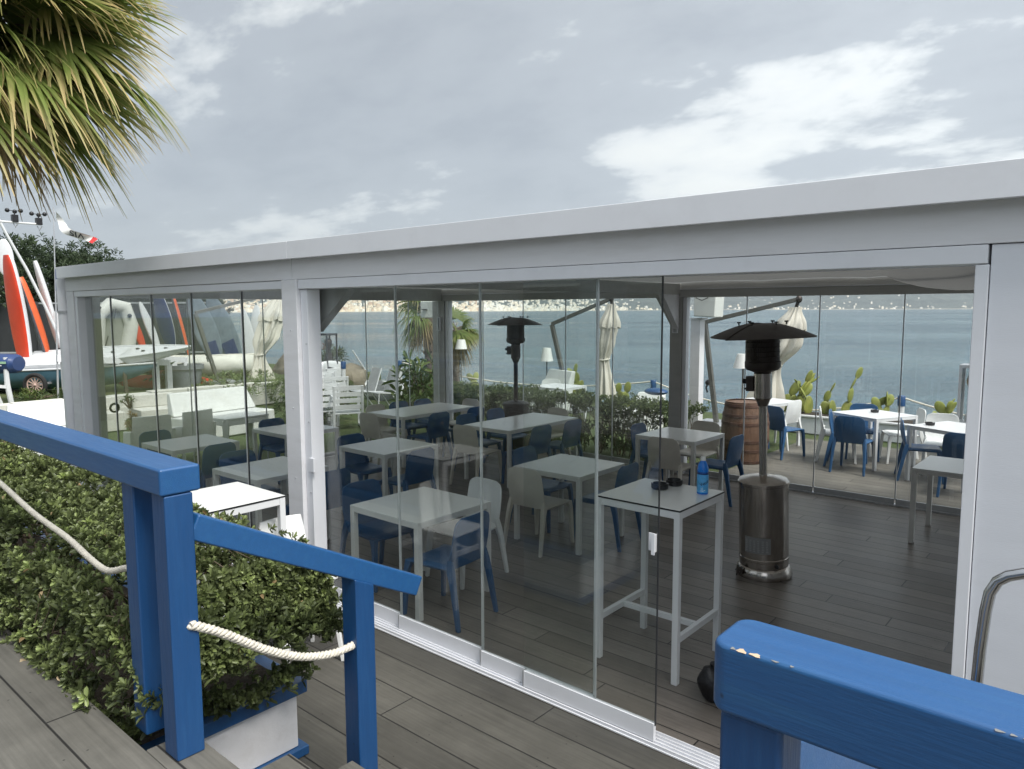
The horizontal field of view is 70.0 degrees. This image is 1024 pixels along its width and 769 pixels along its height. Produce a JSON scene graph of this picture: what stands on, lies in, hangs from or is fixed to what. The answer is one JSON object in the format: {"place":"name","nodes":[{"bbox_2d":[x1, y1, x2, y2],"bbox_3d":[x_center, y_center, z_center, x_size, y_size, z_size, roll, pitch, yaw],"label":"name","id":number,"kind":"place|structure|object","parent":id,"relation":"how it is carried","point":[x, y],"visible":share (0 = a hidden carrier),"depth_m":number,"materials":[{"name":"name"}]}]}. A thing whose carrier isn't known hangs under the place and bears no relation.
{"place":"outdoors","nodes":[
{"label":"outdoors","id":0,"kind":"place"},
{"bbox_2d":[0,626,238,768],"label":"deck","id":1,"kind":"structure","parent":0,"point":[44,724],"depth_m":2.73,"materials":[{"name":"wood"}]},
{"bbox_2d":[0,409,204,760],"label":"deck railing","id":2,"kind":"object","parent":1,"relation":"on","point":[157,488],"visible":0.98,"depth_m":2.61,"materials":[{"name":"blue paint"}]},
{"bbox_2d":[0,480,126,574],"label":"rope","id":3,"kind":"object","parent":2,"relation":"attached to","point":[74,543],"visible":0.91,"depth_m":3.25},
{"bbox_2d":[187,620,354,660],"bbox_3d":[-0.913,0.990,2.869,0.043,0.380,0.744,4,7,37],"label":"rope","id":4,"kind":"object","parent":2,"relation":"hanging from","point":[234,637],"visible":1,"depth_m":2.81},
{"bbox_2d":[714,620,1023,768],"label":"deck railing","id":5,"kind":"object","parent":1,"relation":"on","point":[780,694],"visible":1,"depth_m":1.06,"materials":[{"name":"blue paint"}]},
{"bbox_2d":[0,363,380,402],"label":"lawn","id":6,"kind":"structure","parent":0,"point":[110,389],"depth_m":16.68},
{"bbox_2d":[0,232,57,312],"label":"tree","id":7,"kind":"object","parent":6,"relation":"on","point":[22,272],"visible":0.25,"depth_m":22.62,"materials":[{"name":"green plant"}]},
{"bbox_2d":[4,232,74,304],"bbox_3d":[-15.532,-2.881,24.521,3.168,4.475,3.561,0,6,-2],"label":"tree","id":8,"kind":"object","parent":6,"relation":"on","point":[37,251],"visible":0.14,"depth_m":23.89,"materials":[{"name":"green plant"}]},
{"bbox_2d":[23,373,61,394],"bbox_3d":[-10.727,-0.046,15.981,1.860,0.515,1.240,0,6,0],"label":"boat trolley","id":9,"kind":"object","parent":6,"relation":"on","point":[41,378],"visible":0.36,"depth_m":15.38,"materials":[{"name":"rubber"}]},
{"bbox_2d":[0,362,157,389],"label":"sailing dinghy","id":10,"kind":"object","parent":9,"relation":"on","point":[133,370],"visible":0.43,"depth_m":16.02,"materials":[{"name":"teal plastic"}]},
{"bbox_2d":[3,255,31,356],"bbox_3d":[-11.245,-1.649,16.633,0.652,2.570,0.388,5,8,40],"label":"board","id":11,"kind":"object","parent":10,"relation":"on","point":[18,316],"visible":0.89,"depth_m":16.48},
{"bbox_2d":[33,260,59,347],"bbox_3d":[-10.844,-1.864,17.081,0.417,2.034,0.451,1,6,7],"label":"surfboard","id":12,"kind":"object","parent":6,"relation":"on","point":[43,289],"visible":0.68,"depth_m":16.91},
{"bbox_2d":[29,237,115,301],"bbox_3d":[-15.288,-2.903,25.224,2.960,4.374,3.191,-2,6,-18],"label":"tree","id":13,"kind":"object","parent":6,"relation":"on","point":[84,255],"visible":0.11,"depth_m":24.88,"materials":[{"name":"green plant"}]},
{"bbox_2d":[0,301,205,354],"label":"boundary fence","id":14,"kind":"object","parent":6,"relation":"on","point":[7,346],"visible":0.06,"depth_m":22.29,"materials":[{"name":"grey metal"}]},
{"bbox_2d":[100,298,138,345],"bbox_3d":[-9.635,-1.223,17.745,0.392,1.771,1.121,5,8,40],"label":"inflatable dinghy","id":15,"kind":"object","parent":6,"relation":"on","point":[125,327],"visible":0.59,"depth_m":17.81,"materials":[{"name":"white plastic"}]},
{"bbox_2d":[56,353,187,397],"bbox_3d":[-8.681,-0.301,16.521,0.704,0.902,3.041,5,8,40],"label":"boat rack","id":16,"kind":"object","parent":6,"relation":"on","point":[108,359],"visible":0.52,"depth_m":16.75,"materials":[{"name":"white wood"}]},
{"bbox_2d":[23,344,190,368],"bbox_3d":[-9.197,-0.590,16.536,3.911,0.595,1.293,0,20,0],"label":"sailing dinghy","id":17,"kind":"object","parent":16,"relation":"on","point":[131,354],"visible":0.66,"depth_m":16.36,"materials":[{"name":"white plastic"}]},
{"bbox_2d":[19,277,49,351],"bbox_3d":[-11.033,-1.580,16.880,0.449,1.797,0.513,0,6,1],"label":"windsurf board","id":18,"kind":"object","parent":17,"relation":"on","point":[36,320],"visible":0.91,"depth_m":16.74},
{"bbox_2d":[153,298,175,344],"bbox_3d":[-9.247,-1.745,19.449,0.530,1.649,0.359,0,6,-2],"label":"windsurf board","id":19,"kind":"object","parent":6,"relation":"on","point":[164,320],"visible":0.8,"depth_m":19.40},
{"bbox_2d":[171,363,203,387],"bbox_3d":[-7.793,-0.168,17.439,0.848,0.620,0.843,5,8,40],"label":"plant pot","id":20,"kind":"object","parent":6,"relation":"on","point":[181,375],"visible":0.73,"depth_m":17.13,"materials":[{"name":"plastic"}]},
{"bbox_2d":[187,299,221,354],"bbox_3d":[-8.411,-1.586,19.998,0.889,1.978,0.197,-5,8,-42],"label":"windsurf board","id":21,"kind":"object","parent":6,"relation":"on","point":[211,332],"visible":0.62,"depth_m":19.99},
{"bbox_2d":[173,353,254,375],"bbox_3d":[-7.960,-0.513,19.063,2.504,0.607,1.004,0,6,0],"label":"covered boat","id":22,"kind":"object","parent":6,"relation":"on","point":[229,362],"visible":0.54,"depth_m":18.77,"materials":[{"name":"fabric"}]},
{"bbox_2d":[206,299,241,353],"bbox_3d":[-8.053,-1.538,20.424,0.926,1.982,0.222,-5,8,-41],"label":"windsurf board","id":23,"kind":"object","parent":6,"relation":"on","point":[229,337],"visible":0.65,"depth_m":20.41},
{"bbox_2d":[193,299,282,384],"bbox_3d":[-6.877,-1.192,18.728,0.800,2.503,2.560,5,8,40],"label":"umbrella","id":24,"kind":"object","parent":6,"relation":"on","point":[273,319],"visible":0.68,"depth_m":19.02,"materials":[{"name":"fabric"}]},
{"bbox_2d":[191,368,284,395],"bbox_3d":[-6.782,-0.058,18.238,2.621,0.688,2.705,5,8,40],"label":"shrub","id":25,"kind":"object","parent":6,"relation":"on","point":[235,377],"visible":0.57,"depth_m":17.76,"materials":[{"name":"green plant"}]},
{"bbox_2d":[33,510,694,768],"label":"deck","id":26,"kind":"structure","parent":0,"point":[435,712],"depth_m":4.07,"materials":[{"name":"wood"}]},
{"bbox_2d":[1,519,308,768],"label":"planter box","id":27,"kind":"object","parent":26,"relation":"on","point":[241,737],"visible":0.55,"depth_m":3.65,"materials":[{"name":"white wood"}]},
{"bbox_2d":[0,0,191,230],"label":"fan palm","id":28,"kind":"object","parent":27,"relation":"in","point":[61,82],"visible":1,"depth_m":5.76,"materials":[{"name":"green plant"}]},
{"bbox_2d":[0,439,342,744],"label":"hedge","id":29,"kind":"object","parent":27,"relation":"in","point":[281,604],"visible":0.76,"depth_m":3.34,"materials":[{"name":"green plant"}]},
{"bbox_2d":[190,482,290,650],"bbox_3d":[-1.909,1.276,4.790,0.602,1.100,0.622,5,8,40],"label":"bar table","id":30,"kind":"object","parent":26,"relation":"on","point":[238,497],"visible":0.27,"depth_m":4.74,"materials":[{"name":"white plastic"}]},
{"bbox_2d":[258,514,343,662],"bbox_3d":[-1.408,1.365,4.788,0.432,0.923,0.465,-6,8,-44],"label":"chair","id":31,"kind":"object","parent":26,"relation":"on","point":[294,523],"visible":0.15,"depth_m":4.93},
{"bbox_2d":[193,512,421,768],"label":"stair handrail","id":32,"kind":"object","parent":26,"relation":"on","point":[360,577],"visible":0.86,"depth_m":3.17,"materials":[{"name":"blue paint"}]},
{"bbox_2d":[261,753,408,768],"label":"stairs","id":33,"kind":"structure","parent":26,"relation":"on","point":[289,761],"depth_m":2.86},
{"bbox_2d":[800,741,875,768],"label":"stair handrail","id":34,"kind":"object","parent":26,"relation":"on","point":[813,757],"visible":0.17,"depth_m":1.43,"materials":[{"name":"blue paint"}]},
{"bbox_2d":[971,568,1023,683],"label":"grab rail","id":35,"kind":"object","parent":26,"relation":"on","point":[996,583],"visible":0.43,"depth_m":2.07,"materials":[{"name":"silver metal"}]},
{"bbox_2d":[3,290,973,311],"bbox_3d":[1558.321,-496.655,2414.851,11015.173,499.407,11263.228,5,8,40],"label":"hills","id":36,"kind":"structure","parent":0,"point":[948,301],"depth_m":5173.50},
{"bbox_2d":[0,295,972,311],"bbox_3d":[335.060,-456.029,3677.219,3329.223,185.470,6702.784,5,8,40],"label":"coastal town","id":37,"kind":"object","parent":36,"relation":"on","point":[351,305],"visible":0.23,"depth_m":3293.26},
{"bbox_2d":[56,392,941,499],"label":"ground","id":38,"kind":"structure","parent":0,"point":[348,424],"depth_m":13.45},
{"bbox_2d":[6,401,65,455],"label":"table","id":39,"kind":"object","parent":38,"relation":"on","point":[52,412],"visible":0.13,"depth_m":12.18,"materials":[{"name":"white plastic"}]},
{"bbox_2d":[58,396,125,431],"bbox_3d":[-8.066,0.594,14.047,1.000,0.620,0.640,-6,8,-44],"label":"bench block","id":40,"kind":"object","parent":38,"relation":"on","point":[111,421],"depth_m":14.11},
{"bbox_2d":[0,381,284,418],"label":"retaining wall","id":41,"kind":"structure","parent":38,"relation":"on","point":[259,400],"depth_m":16.78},
{"bbox_2d":[123,414,174,446],"bbox_3d":[-5.337,0.830,10.759,0.627,0.803,0.598,-5,7,-37],"label":"armchair","id":42,"kind":"object","parent":38,"relation":"on","point":[141,425],"visible":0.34,"depth_m":10.48,"materials":[{"name":"white plastic"}]},
{"bbox_2d":[130,392,172,417],"bbox_3d":[-7.206,0.512,14.820,0.800,0.620,0.640,-6,8,-44],"label":"bench block","id":43,"kind":"object","parent":38,"relation":"on","point":[144,404],"depth_m":14.77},
{"bbox_2d":[172,408,215,459],"bbox_3d":[-4.972,0.779,11.246,0.598,0.803,0.627,3,7,30],"label":"armchair","id":44,"kind":"object","parent":38,"relation":"on","point":[206,424],"visible":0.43,"depth_m":11.06,"materials":[{"name":"white plastic"}]},
{"bbox_2d":[167,386,274,436],"bbox_3d":[-5.485,0.520,13.793,0.913,0.800,1.750,4,7,34],"label":"sofa","id":45,"kind":"object","parent":38,"relation":"on","point":[222,401],"visible":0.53,"depth_m":13.82,"materials":[{"name":"white plastic"}]},
{"bbox_2d":[213,411,268,447],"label":"lounge table","id":46,"kind":"object","parent":38,"relation":"on","point":[225,421],"visible":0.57,"depth_m":11.68,"materials":[{"name":"white plastic"}]},
{"bbox_2d":[330,385,363,426],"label":"garden chair","id":47,"kind":"object","parent":38,"relation":"on","point":[346,409],"visible":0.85,"depth_m":14.11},
{"bbox_2d":[382,349,433,400],"bbox_3d":[-1.944,-0.030,15.709,1.405,1.503,1.509,5,8,40],"label":"frangipani","id":48,"kind":"object","parent":38,"relation":"on","point":[419,382],"visible":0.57,"depth_m":15.48,"materials":[{"name":"green plant"}]},
{"bbox_2d":[391,301,460,400],"bbox_3d":[-2.122,-0.901,17.579,1.340,2.842,1.837,5,8,40],"label":"fan palm","id":49,"kind":"object","parent":38,"relation":"on","point":[420,329],"visible":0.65,"depth_m":17.23,"materials":[{"name":"green plant"}]},
{"bbox_2d":[452,305,484,382],"bbox_3d":[-1.352,-0.799,18.583,1.368,2.426,1.437,5,8,40],"label":"fan palm","id":50,"kind":"object","parent":38,"relation":"on","point":[469,336],"visible":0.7,"depth_m":18.51,"materials":[{"name":"green plant"}]},
{"bbox_2d":[430,380,710,459],"bbox_3d":[0.775,0.524,12.701,5.464,0.975,0.974,5,8,40],"label":"hedge","id":51,"kind":"object","parent":38,"relation":"on","point":[536,395],"visible":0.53,"depth_m":11.87,"materials":[{"name":"green plant"}]},
{"bbox_2d":[550,299,620,412],"bbox_3d":[1.595,-0.674,16.398,1.834,2.611,0.800,5,8,40],"label":"umbrella","id":52,"kind":"object","parent":38,"relation":"on","point":[605,351],"visible":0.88,"depth_m":15.93,"materials":[{"name":"fabric"}]},
{"bbox_2d":[721,399,769,464],"bbox_3d":[3.532,0.704,11.079,0.709,0.918,0.709,5,8,40],"label":"barrel","id":53,"kind":"object","parent":38,"relation":"on","point":[732,421],"visible":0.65,"depth_m":10.80,"materials":[{"name":"brown wood"}]},
{"bbox_2d":[703,296,806,429],"bbox_3d":[4.525,-0.403,13.916,2.066,2.546,0.800,5,8,40],"label":"umbrella","id":54,"kind":"object","parent":38,"relation":"on","point":[790,348],"visible":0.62,"depth_m":13.54,"materials":[{"name":"fabric"}]},
{"bbox_2d":[774,400,801,450],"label":"chair","id":55,"kind":"object","parent":38,"relation":"on","point":[793,412],"visible":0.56,"depth_m":11.95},
{"bbox_2d":[784,411,925,443],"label":"planter wall","id":56,"kind":"structure","parent":38,"relation":"on","point":[808,423],"depth_m":13.31,"materials":[{"name":"concrete"}]},
{"bbox_2d":[784,370,819,412],"bbox_3d":[5.363,0.129,13.935,0.776,0.850,0.879,-3,7,-27],"label":"prickly pear","id":57,"kind":"object","parent":56,"relation":"on","point":[805,389],"visible":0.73,"depth_m":13.72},
{"bbox_2d":[820,367,862,413],"bbox_3d":[5.997,0.135,13.363,0.317,0.943,0.668,-5,8,-40],"label":"prickly pear","id":58,"kind":"object","parent":56,"relation":"on","point":[826,404],"visible":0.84,"depth_m":13.43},
{"bbox_2d":[0,0,1023,286],"label":"sky","id":59,"kind":"structure","parent":0,"point":[297,119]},
{"bbox_2d":[56,158,1023,768],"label":"pavilion","id":60,"kind":"structure","parent":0,"point":[948,230],"depth_m":4.02,"materials":[{"name":"white metal"}]},
{"bbox_2d":[74,281,280,490],"bbox_3d":[-3.364,0.311,7.250,4.354,2.531,0.160,5,8,40],"label":"window frame","id":61,"kind":"structure","parent":60,"relation":"in","point":[83,308],"depth_m":8.50,"materials":[{"name":"white metal"}]},
{"bbox_2d":[445,301,453,437],"bbox_3d":[-1.129,-0.265,13.161,0.085,2.458,0.100,5,8,40],"label":"window frame","id":62,"kind":"structure","parent":60,"relation":"in","point":[448,304],"depth_m":13.10,"materials":[{"name":"white metal"}]},
{"bbox_2d":[298,244,991,288],"bbox_3d":[0.121,-0.624,4.160,4.406,0.069,0.185,5,8,40],"label":"window frame","id":63,"kind":"structure","parent":60,"relation":"in","point":[968,255],"depth_m":3.40,"materials":[{"name":"white metal"}]},
{"bbox_2d":[680,297,689,473],"bbox_3d":[2.406,0.028,10.162,0.055,2.458,0.100,5,8,40],"label":"window frame","id":64,"kind":"structure","parent":60,"relation":"in","point":[686,300],"depth_m":10.11,"materials":[{"name":"white metal"}]},
{"bbox_2d":[688,318,707,447],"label":"column","id":65,"kind":"structure","parent":60,"relation":"attached to","point":[697,335],"depth_m":11.85,"materials":[{"name":"white metal"}]},
{"bbox_2d":[694,297,723,317],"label":"wall unit","id":66,"kind":"structure","parent":65,"relation":"on","point":[713,307],"depth_m":11.55,"materials":[{"name":"white plastic"}]},
{"bbox_2d":[210,438,959,768],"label":"pavilion floor","id":67,"kind":"structure","parent":0,"point":[867,576],"depth_m":5.98,"materials":[{"name":"wood"}]},
{"bbox_2d":[141,434,239,487],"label":"table","id":68,"kind":"object","parent":67,"relation":"on","point":[174,447],"visible":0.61,"depth_m":8.59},
{"bbox_2d":[201,442,235,488],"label":"chair","id":69,"kind":"object","parent":67,"relation":"on","point":[212,454],"visible":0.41,"depth_m":8.18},
{"bbox_2d":[219,449,280,518],"bbox_3d":[-2.772,1.126,7.697,0.566,0.810,0.473,5,8,43],"label":"chair","id":70,"kind":"object","parent":67,"relation":"on","point":[232,457],"visible":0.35,"depth_m":7.77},
{"bbox_2d":[212,456,330,539],"bbox_3d":[-2.396,1.196,7.299,0.800,0.750,0.800,5,8,39],"label":"table","id":71,"kind":"object","parent":67,"relation":"on","point":[269,470],"visible":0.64,"depth_m":7.16,"materials":[{"name":"metal"}]},
{"bbox_2d":[258,418,284,483],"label":"chair","id":72,"kind":"object","parent":67,"relation":"on","point":[276,445],"visible":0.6,"depth_m":10.04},
{"bbox_2d":[252,424,338,493],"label":"table","id":73,"kind":"object","parent":67,"relation":"on","point":[279,431],"visible":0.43,"depth_m":9.62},
{"bbox_2d":[285,468,350,515],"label":"chair","id":74,"kind":"object","parent":67,"relation":"on","point":[337,481],"visible":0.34,"depth_m":6.89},
{"bbox_2d":[337,433,392,494],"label":"chair","id":75,"kind":"object","parent":67,"relation":"on","point":[361,466],"visible":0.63,"depth_m":8.75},
{"bbox_2d":[339,479,413,592],"bbox_3d":[-1.156,1.264,6.285,0.567,0.810,0.473,5,8,44],"label":"chair","id":76,"kind":"object","parent":67,"relation":"on","point":[373,531],"visible":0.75,"depth_m":6.29,"materials":[{"name":"plastic"}]},
{"bbox_2d":[359,412,400,464],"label":"chair","id":77,"kind":"object","parent":67,"relation":"on","point":[369,425],"visible":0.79,"depth_m":10.67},
{"bbox_2d":[339,437,438,509],"bbox_3d":[-1.418,1.073,8.463,0.800,0.750,0.800,5,8,40],"label":"table","id":78,"kind":"object","parent":67,"relation":"on","point":[384,449],"visible":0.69,"depth_m":8.35,"materials":[{"name":"metal"}]},
{"bbox_2d":[378,447,436,491],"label":"chair","id":79,"kind":"object","parent":67,"relation":"on","point":[419,465],"visible":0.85,"depth_m":7.90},
{"bbox_2d":[350,486,490,621],"bbox_3d":[-0.732,1.329,5.927,0.800,0.750,0.800,5,8,40],"label":"table","id":80,"kind":"object","parent":67,"relation":"on","point":[423,508],"visible":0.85,"depth_m":5.79,"materials":[{"name":"metal"}]},
{"bbox_2d":[367,402,474,467],"bbox_3d":[-1.407,0.761,11.512,0.820,0.750,1.520,5,8,40],"label":"long table","id":81,"kind":"object","parent":67,"relation":"on","point":[416,411],"visible":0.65,"depth_m":11.23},
{"bbox_2d":[406,411,452,462],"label":"chair","id":82,"kind":"object","parent":67,"relation":"on","point":[438,424],"visible":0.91,"depth_m":10.74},
{"bbox_2d":[403,510,497,632],"bbox_3d":[-0.470,1.339,5.528,0.566,0.810,0.473,4,7,36],"label":"chair","id":83,"kind":"object","parent":67,"relation":"on","point":[447,560],"visible":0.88,"depth_m":5.38,"materials":[{"name":"plastic"}]},
{"bbox_2d":[425,477,508,589],"bbox_3d":[-0.390,1.256,6.343,0.473,0.810,0.566,5,8,43],"label":"chair","id":84,"kind":"object","parent":67,"relation":"on","point":[492,491],"visible":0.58,"depth_m":6.36,"materials":[{"name":"plastic"}]},
{"bbox_2d":[449,424,501,484],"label":"chair","id":85,"kind":"object","parent":67,"relation":"on","point":[465,439],"visible":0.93,"depth_m":9.53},
{"bbox_2d":[483,408,529,466],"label":"chair","id":86,"kind":"object","parent":67,"relation":"on","point":[494,413],"visible":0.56,"depth_m":10.98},
{"bbox_2d":[488,316,541,457],"bbox_3d":[0.060,0.032,11.473,0.853,2.195,0.853,1,6,12],"label":"patio heater","id":87,"kind":"object","parent":67,"relation":"on","point":[515,338],"visible":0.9,"depth_m":11.33,"materials":[{"name":"metal"}]},
{"bbox_2d":[464,413,577,487],"bbox_3d":[0.148,0.883,10.259,0.820,0.750,1.520,5,8,40],"label":"table","id":88,"kind":"object","parent":67,"relation":"on","point":[509,426],"visible":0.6,"depth_m":9.97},
{"bbox_2d":[501,424,555,483],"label":"chair","id":89,"kind":"object","parent":67,"relation":"on","point":[540,439],"visible":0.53,"depth_m":9.50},
{"bbox_2d":[503,466,573,557],"bbox_3d":[0.258,1.173,7.121,0.473,0.810,0.566,4,7,39],"label":"chair","id":90,"kind":"object","parent":67,"relation":"on","point":[525,486],"visible":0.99,"depth_m":6.95,"materials":[{"name":"plastic"}]},
{"bbox_2d":[510,445,573,532],"bbox_3d":[0.309,1.098,7.856,0.566,0.810,0.473,4,7,38],"label":"chair","id":91,"kind":"object","parent":67,"relation":"on","point":[524,454],"visible":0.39,"depth_m":7.86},
{"bbox_2d":[536,419,582,480],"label":"chair","id":92,"kind":"object","parent":67,"relation":"on","point":[571,433],"visible":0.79,"depth_m":9.96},
{"bbox_2d":[514,454,624,555],"bbox_3d":[0.581,1.176,7.375,0.800,0.750,0.800,5,8,40],"label":"table","id":93,"kind":"object","parent":67,"relation":"on","point":[578,470],"visible":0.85,"depth_m":7.25,"materials":[{"name":"metal"}]},
{"bbox_2d":[573,462,640,551],"bbox_3d":[0.953,1.157,7.251,0.567,0.810,0.473,4,7,39],"label":"chair","id":94,"kind":"object","parent":67,"relation":"on","point":[627,474],"visible":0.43,"depth_m":7.05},
{"bbox_2d":[629,422,677,480],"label":"chair","id":95,"kind":"object","parent":67,"relation":"on","point":[638,428],"visible":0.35,"depth_m":9.56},
{"bbox_2d":[597,478,724,685],"bbox_3d":[0.977,1.258,4.845,0.602,1.100,0.622,5,8,40],"label":"bar table","id":96,"kind":"object","parent":67,"relation":"on","point":[678,504],"visible":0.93,"depth_m":4.77,"materials":[{"name":"white plastic"}]},
{"bbox_2d":[645,436,697,486],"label":"chair","id":97,"kind":"object","parent":67,"relation":"on","point":[670,455],"visible":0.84,"depth_m":8.54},
{"bbox_2d":[635,427,724,490],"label":"table","id":98,"kind":"object","parent":67,"relation":"on","point":[693,439],"visible":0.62,"depth_m":9.06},
{"bbox_2d":[670,420,719,477],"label":"chair","id":99,"kind":"object","parent":67,"relation":"on","point":[710,448],"visible":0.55,"depth_m":9.65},
{"bbox_2d":[697,661,714,702],"bbox_3d":[1.195,1.759,4.321,0.175,0.236,0.205,5,8,40],"label":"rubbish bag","id":100,"kind":"object","parent":67,"relation":"on","point":[705,680],"visible":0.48,"depth_m":4.26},
{"bbox_2d":[688,434,743,506],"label":"chair","id":101,"kind":"object","parent":67,"relation":"on","point":[734,452],"visible":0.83,"depth_m":8.62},
{"bbox_2d":[710,320,816,582],"bbox_3d":[2.155,0.557,6.269,0.853,2.195,0.853,1,7,32],"label":"patio heater","id":102,"kind":"object","parent":67,"relation":"on","point":[763,525],"visible":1,"depth_m":6.16,"materials":[{"name":"metal"}]},
{"bbox_2d":[908,455,963,542],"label":"table","id":103,"kind":"object","parent":67,"relation":"on","point":[931,466],"visible":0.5,"depth_m":7.17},
{"bbox_2d":[222,309,972,420],"bbox_3d":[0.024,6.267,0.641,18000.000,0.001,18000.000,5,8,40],"label":"sea","id":104,"kind":"structure","parent":0,"point":[936,347],"depth_m":112.34,"materials":[{"name":"liquid"}]},
{"bbox_2d":[728,439,961,507],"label":"terrace deck","id":105,"kind":"structure","parent":0,"point":[794,466],"depth_m":10.23,"materials":[{"name":"wood"}]},
{"bbox_2d":[767,405,804,459],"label":"chair","id":106,"kind":"object","parent":105,"relation":"on","point":[776,418],"visible":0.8,"depth_m":11.24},
{"bbox_2d":[829,416,872,476],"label":"chair","id":107,"kind":"object","parent":105,"relation":"on","point":[848,429],"visible":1,"depth_m":10.16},
{"bbox_2d":[829,409,917,470],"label":"table","id":108,"kind":"object","parent":105,"relation":"on","point":[869,416],"visible":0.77,"depth_m":10.61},
{"bbox_2d":[879,408,926,463],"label":"chair","id":109,"kind":"object","parent":105,"relation":"on","point":[920,413],"visible":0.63,"depth_m":10.86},
{"bbox_2d":[894,417,943,483],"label":"chair","id":110,"kind":"object","parent":105,"relation":"on","point":[904,449],"visible":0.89,"depth_m":9.76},
{"bbox_2d":[905,421,965,492],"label":"table","id":111,"kind":"object","parent":105,"relation":"on","point":[944,427],"visible":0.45,"depth_m":9.69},
{"bbox_2d":[921,413,958,474],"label":"chair","id":112,"kind":"object","parent":105,"relation":"on","point":[930,438],"visible":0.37,"depth_m":10.38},
{"bbox_2d":[936,432,964,496],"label":"chair","id":113,"kind":"object","parent":105,"relation":"on","point":[953,444],"visible":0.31,"depth_m":8.82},
{"bbox_3d":[7.049,0.878,11.228,0.540,0.514,0.540,5,8,40],"label":"pedestal","id":114,"kind":"object","parent":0,"visible":0},
{"bbox_2d":[957,363,969,422],"bbox_3d":[7.046,0.159,11.154,0.360,0.930,0.360,5,8,40],"label":"display case","id":115,"kind":"object","parent":114,"relation":"on","point":[961,387],"visible":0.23,"depth_m":11.18,"materials":[{"name":"grey metal"}]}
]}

